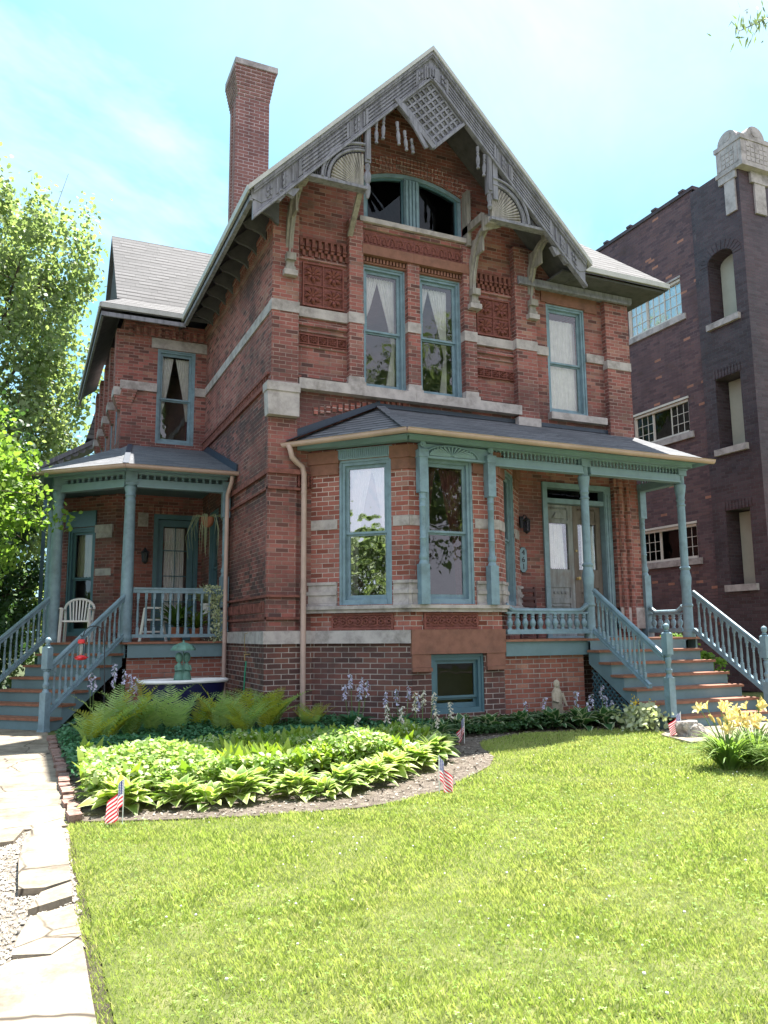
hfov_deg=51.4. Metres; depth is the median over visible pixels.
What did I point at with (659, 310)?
window
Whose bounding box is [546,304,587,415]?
window
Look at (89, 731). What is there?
fern
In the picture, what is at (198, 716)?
fern
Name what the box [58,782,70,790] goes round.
edging brick
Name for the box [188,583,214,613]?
potted plant
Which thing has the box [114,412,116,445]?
window
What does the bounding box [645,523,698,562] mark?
window
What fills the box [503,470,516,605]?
window
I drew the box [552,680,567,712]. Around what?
garden statue
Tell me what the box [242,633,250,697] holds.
garden hose
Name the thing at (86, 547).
window
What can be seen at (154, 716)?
fern
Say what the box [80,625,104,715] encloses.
garden hook
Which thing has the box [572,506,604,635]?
door
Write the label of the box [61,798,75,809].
edging brick
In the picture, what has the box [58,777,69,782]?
edging brick
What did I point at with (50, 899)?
paving slab
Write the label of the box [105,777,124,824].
flag
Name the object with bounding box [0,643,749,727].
ground
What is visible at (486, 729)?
undergrowth
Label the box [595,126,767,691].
apartment building
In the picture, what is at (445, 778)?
flag
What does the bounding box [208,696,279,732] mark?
fern
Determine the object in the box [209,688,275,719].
fern
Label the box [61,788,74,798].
edging brick
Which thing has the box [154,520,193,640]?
side door
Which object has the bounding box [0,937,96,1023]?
paving slab
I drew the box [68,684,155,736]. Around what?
fern
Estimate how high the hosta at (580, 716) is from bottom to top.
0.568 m
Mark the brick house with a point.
(368, 371)
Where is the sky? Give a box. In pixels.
[0,0,767,631]
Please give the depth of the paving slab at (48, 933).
3.90 m
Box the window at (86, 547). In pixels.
[65,527,95,635]
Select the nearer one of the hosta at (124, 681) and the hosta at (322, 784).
the hosta at (322, 784)
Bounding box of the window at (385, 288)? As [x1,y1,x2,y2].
[363,264,405,389]
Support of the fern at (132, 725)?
on the garden bed
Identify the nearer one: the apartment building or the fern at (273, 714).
the fern at (273, 714)
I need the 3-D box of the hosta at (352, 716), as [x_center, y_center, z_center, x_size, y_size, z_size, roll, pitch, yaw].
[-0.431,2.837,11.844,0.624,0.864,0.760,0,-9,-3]
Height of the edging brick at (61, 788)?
0.062 m
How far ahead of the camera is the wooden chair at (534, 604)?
14.42 m
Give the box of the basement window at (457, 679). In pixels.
[431,653,484,714]
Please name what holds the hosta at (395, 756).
on the garden bed
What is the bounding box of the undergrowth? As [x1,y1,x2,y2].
[417,710,599,734]
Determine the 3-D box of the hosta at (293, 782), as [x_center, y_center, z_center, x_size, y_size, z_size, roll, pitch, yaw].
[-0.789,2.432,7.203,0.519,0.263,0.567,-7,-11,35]
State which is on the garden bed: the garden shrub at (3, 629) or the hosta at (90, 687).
the hosta at (90, 687)
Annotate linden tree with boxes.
[0,390,44,629]
[0,405,82,585]
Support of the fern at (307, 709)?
on the garden bed
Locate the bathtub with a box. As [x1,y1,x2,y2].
[138,677,227,715]
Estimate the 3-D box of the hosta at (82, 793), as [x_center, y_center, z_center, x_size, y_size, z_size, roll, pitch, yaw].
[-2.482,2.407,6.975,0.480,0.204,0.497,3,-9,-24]
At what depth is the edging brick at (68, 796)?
7.09 m
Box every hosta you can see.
[62,673,118,731]
[72,778,101,799]
[76,772,156,814]
[110,664,138,732]
[146,773,205,808]
[183,780,233,811]
[213,765,274,806]
[246,764,281,788]
[267,766,324,802]
[303,775,340,799]
[314,764,371,798]
[321,754,359,773]
[339,674,374,725]
[350,757,398,786]
[354,717,360,726]
[360,748,420,777]
[381,685,420,723]
[383,704,403,725]
[395,741,438,770]
[399,690,442,734]
[415,733,458,763]
[420,702,459,739]
[427,730,460,755]
[448,713,473,728]
[470,712,507,733]
[500,701,542,728]
[532,698,575,728]
[562,691,602,730]
[588,694,625,730]
[592,685,621,716]
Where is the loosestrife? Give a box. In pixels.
[608,694,673,732]
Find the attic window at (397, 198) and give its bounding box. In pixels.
[364,173,460,236]
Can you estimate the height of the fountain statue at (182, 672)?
0.920 m
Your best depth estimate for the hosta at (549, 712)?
11.89 m
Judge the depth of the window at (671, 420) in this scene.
22.41 m
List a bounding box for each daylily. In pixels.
[681,700,767,771]
[705,695,767,765]
[739,723,767,764]
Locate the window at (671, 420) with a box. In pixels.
[634,399,689,442]
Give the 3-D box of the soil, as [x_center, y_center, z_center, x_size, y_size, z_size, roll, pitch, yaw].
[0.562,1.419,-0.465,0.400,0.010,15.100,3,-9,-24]
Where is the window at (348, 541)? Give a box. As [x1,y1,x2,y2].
[339,457,391,604]
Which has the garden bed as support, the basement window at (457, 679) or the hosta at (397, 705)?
the hosta at (397, 705)
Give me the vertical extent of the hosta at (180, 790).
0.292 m
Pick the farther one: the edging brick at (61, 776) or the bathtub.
the bathtub
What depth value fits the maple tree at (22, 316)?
28.05 m
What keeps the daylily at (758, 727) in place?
on the lawn at (125, 1020)
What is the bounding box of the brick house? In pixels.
[0,45,767,732]
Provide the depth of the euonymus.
7.57 m
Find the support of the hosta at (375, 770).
on the garden bed
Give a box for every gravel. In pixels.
[0,828,88,975]
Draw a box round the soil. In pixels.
[69,829,114,1023]
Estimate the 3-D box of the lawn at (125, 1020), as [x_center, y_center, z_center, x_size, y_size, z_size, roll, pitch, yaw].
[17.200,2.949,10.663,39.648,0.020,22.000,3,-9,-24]
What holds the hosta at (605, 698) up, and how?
on the garden bed
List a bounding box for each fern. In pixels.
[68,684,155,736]
[71,703,127,740]
[90,684,161,733]
[97,678,189,732]
[126,684,200,735]
[189,694,218,733]
[191,686,246,732]
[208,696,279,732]
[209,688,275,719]
[226,688,301,727]
[253,689,311,724]
[293,702,329,725]
[300,702,334,720]
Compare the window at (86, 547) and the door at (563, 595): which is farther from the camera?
the window at (86, 547)
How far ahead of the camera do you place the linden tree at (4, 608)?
19.12 m
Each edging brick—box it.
[53,755,62,762]
[55,758,63,761]
[56,762,65,766]
[56,765,66,771]
[56,768,66,776]
[58,775,68,779]
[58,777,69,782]
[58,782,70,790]
[60,786,71,794]
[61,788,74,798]
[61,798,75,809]
[63,794,74,798]
[66,810,82,823]
[67,801,79,805]
[67,805,79,810]
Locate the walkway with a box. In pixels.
[0,729,68,831]
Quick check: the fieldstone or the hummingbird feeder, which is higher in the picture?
the hummingbird feeder
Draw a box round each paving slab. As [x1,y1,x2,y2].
[0,828,23,846]
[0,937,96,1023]
[12,904,81,959]
[18,824,70,897]
[28,881,71,916]
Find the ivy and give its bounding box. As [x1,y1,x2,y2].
[195,584,227,641]
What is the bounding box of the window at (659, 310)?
[628,278,681,338]
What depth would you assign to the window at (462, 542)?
12.97 m
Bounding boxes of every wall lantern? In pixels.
[141,547,148,563]
[519,515,530,533]
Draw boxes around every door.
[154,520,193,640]
[548,504,576,635]
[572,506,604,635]
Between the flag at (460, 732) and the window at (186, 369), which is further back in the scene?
the window at (186, 369)
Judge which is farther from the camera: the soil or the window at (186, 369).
the window at (186, 369)
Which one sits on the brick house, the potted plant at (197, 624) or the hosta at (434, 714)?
the potted plant at (197, 624)
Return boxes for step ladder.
[138,607,166,641]
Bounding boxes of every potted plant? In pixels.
[155,601,200,640]
[181,609,211,640]
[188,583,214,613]
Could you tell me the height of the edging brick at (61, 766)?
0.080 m
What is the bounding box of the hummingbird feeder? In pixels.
[74,637,87,659]
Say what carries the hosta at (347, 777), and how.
on the garden bed
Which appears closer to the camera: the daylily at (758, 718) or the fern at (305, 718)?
the daylily at (758, 718)
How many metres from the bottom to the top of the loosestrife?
0.620 m
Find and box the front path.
[662,721,767,743]
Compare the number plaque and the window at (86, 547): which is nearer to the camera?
the number plaque
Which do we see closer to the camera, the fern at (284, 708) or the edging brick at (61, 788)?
the edging brick at (61, 788)
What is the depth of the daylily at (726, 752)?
8.33 m
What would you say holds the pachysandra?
on the garden bed
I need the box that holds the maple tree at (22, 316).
[0,142,112,652]
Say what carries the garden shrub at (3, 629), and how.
on the ground at (84, 707)
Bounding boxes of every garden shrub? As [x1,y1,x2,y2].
[0,455,48,686]
[0,619,20,655]
[660,632,729,678]
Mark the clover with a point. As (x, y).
(426, 959)
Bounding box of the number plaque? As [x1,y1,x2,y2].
[520,547,526,572]
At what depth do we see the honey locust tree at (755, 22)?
6.33 m
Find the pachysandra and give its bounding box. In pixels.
[54,712,462,777]
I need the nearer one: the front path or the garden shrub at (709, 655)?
the front path
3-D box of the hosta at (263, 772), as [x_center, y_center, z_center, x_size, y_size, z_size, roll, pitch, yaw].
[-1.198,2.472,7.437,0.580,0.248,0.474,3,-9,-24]
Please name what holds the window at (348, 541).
in the brick house
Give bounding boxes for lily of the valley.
[73,717,429,788]
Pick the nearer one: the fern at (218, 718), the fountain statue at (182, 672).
the fern at (218, 718)
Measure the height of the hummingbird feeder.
0.330 m
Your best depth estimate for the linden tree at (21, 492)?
13.47 m
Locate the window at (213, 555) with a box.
[207,508,218,631]
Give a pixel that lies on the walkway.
(30, 795)
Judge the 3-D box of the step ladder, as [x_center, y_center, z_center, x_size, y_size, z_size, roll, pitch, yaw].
[-4.295,2.088,14.849,0.534,0.638,0.171,3,-9,-24]
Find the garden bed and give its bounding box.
[55,722,668,822]
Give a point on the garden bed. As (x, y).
(281, 798)
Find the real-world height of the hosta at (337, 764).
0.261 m
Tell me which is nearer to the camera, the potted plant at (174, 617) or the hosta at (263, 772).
the hosta at (263, 772)
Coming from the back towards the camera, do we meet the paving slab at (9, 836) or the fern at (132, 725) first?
the fern at (132, 725)
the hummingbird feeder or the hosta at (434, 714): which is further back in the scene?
the hummingbird feeder
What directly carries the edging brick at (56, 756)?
on the lawn at (125, 1020)
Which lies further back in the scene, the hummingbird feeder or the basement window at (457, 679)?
the basement window at (457, 679)
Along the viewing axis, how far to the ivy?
14.74 m
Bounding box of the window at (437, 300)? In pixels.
[420,275,461,397]
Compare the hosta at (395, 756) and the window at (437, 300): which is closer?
the hosta at (395, 756)
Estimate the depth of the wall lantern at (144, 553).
16.83 m
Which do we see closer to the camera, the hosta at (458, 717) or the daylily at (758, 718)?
the daylily at (758, 718)
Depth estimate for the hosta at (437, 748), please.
9.00 m
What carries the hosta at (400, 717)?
on the garden bed
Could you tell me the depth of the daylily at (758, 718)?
8.67 m
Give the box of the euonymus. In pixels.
[77,719,425,796]
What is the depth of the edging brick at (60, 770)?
8.31 m
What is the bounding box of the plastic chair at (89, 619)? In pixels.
[57,598,95,641]
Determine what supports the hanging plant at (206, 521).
hanging from the brick house
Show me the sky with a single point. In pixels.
(613, 109)
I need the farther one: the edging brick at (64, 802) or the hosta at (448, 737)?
the hosta at (448, 737)
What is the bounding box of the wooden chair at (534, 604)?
[519,587,544,638]
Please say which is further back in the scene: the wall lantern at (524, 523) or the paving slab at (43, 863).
the wall lantern at (524, 523)
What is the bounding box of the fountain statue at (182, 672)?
[171,640,195,680]
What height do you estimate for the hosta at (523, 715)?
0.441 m
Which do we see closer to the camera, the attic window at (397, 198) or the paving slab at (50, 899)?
the paving slab at (50, 899)
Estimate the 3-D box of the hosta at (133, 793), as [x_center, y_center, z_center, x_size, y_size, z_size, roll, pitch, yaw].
[-2.218,2.348,6.722,0.652,0.312,0.615,0,-9,-2]
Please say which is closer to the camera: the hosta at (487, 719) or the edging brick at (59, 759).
the edging brick at (59, 759)
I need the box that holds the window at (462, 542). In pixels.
[426,459,474,603]
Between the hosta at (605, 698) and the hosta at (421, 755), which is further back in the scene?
the hosta at (605, 698)
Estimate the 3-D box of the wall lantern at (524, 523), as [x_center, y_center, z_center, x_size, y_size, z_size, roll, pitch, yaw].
[2.583,0.224,14.633,0.170,0.370,0.254,3,-9,-24]
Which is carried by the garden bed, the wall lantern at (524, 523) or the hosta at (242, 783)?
the hosta at (242, 783)
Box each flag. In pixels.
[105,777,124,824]
[438,756,452,792]
[456,717,464,742]
[668,712,680,735]
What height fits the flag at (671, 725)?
0.400 m
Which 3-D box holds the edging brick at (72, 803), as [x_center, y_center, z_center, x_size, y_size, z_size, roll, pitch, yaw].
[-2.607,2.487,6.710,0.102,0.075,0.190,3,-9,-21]
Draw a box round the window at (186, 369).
[155,349,195,445]
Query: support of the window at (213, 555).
in the brick house
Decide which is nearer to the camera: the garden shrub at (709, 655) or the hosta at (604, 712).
the hosta at (604, 712)
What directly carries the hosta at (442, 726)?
on the garden bed
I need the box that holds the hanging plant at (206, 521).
[186,483,222,556]
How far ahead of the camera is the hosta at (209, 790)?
6.72 m
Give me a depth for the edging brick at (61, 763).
8.77 m
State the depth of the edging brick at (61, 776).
8.01 m
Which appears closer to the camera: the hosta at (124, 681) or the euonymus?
the euonymus
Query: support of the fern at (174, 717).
on the garden bed
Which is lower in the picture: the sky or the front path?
the front path
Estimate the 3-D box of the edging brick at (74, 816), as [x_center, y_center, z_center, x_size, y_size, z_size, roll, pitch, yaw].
[-2.454,2.422,6.323,0.102,0.083,0.190,4,-10,-29]
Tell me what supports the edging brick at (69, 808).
on the lawn at (125, 1020)
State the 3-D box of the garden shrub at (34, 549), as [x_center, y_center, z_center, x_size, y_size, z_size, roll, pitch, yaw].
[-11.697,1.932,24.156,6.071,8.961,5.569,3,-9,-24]
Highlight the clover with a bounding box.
[83,734,767,1023]
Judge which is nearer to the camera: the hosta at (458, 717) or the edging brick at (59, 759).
the edging brick at (59, 759)
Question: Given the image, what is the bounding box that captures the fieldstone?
[675,720,707,736]
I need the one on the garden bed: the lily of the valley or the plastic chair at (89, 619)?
the lily of the valley
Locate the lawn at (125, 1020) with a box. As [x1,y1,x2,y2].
[48,692,767,1023]
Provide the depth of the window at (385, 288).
14.36 m
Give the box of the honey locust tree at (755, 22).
[707,0,767,51]
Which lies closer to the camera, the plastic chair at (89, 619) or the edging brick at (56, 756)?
the edging brick at (56, 756)

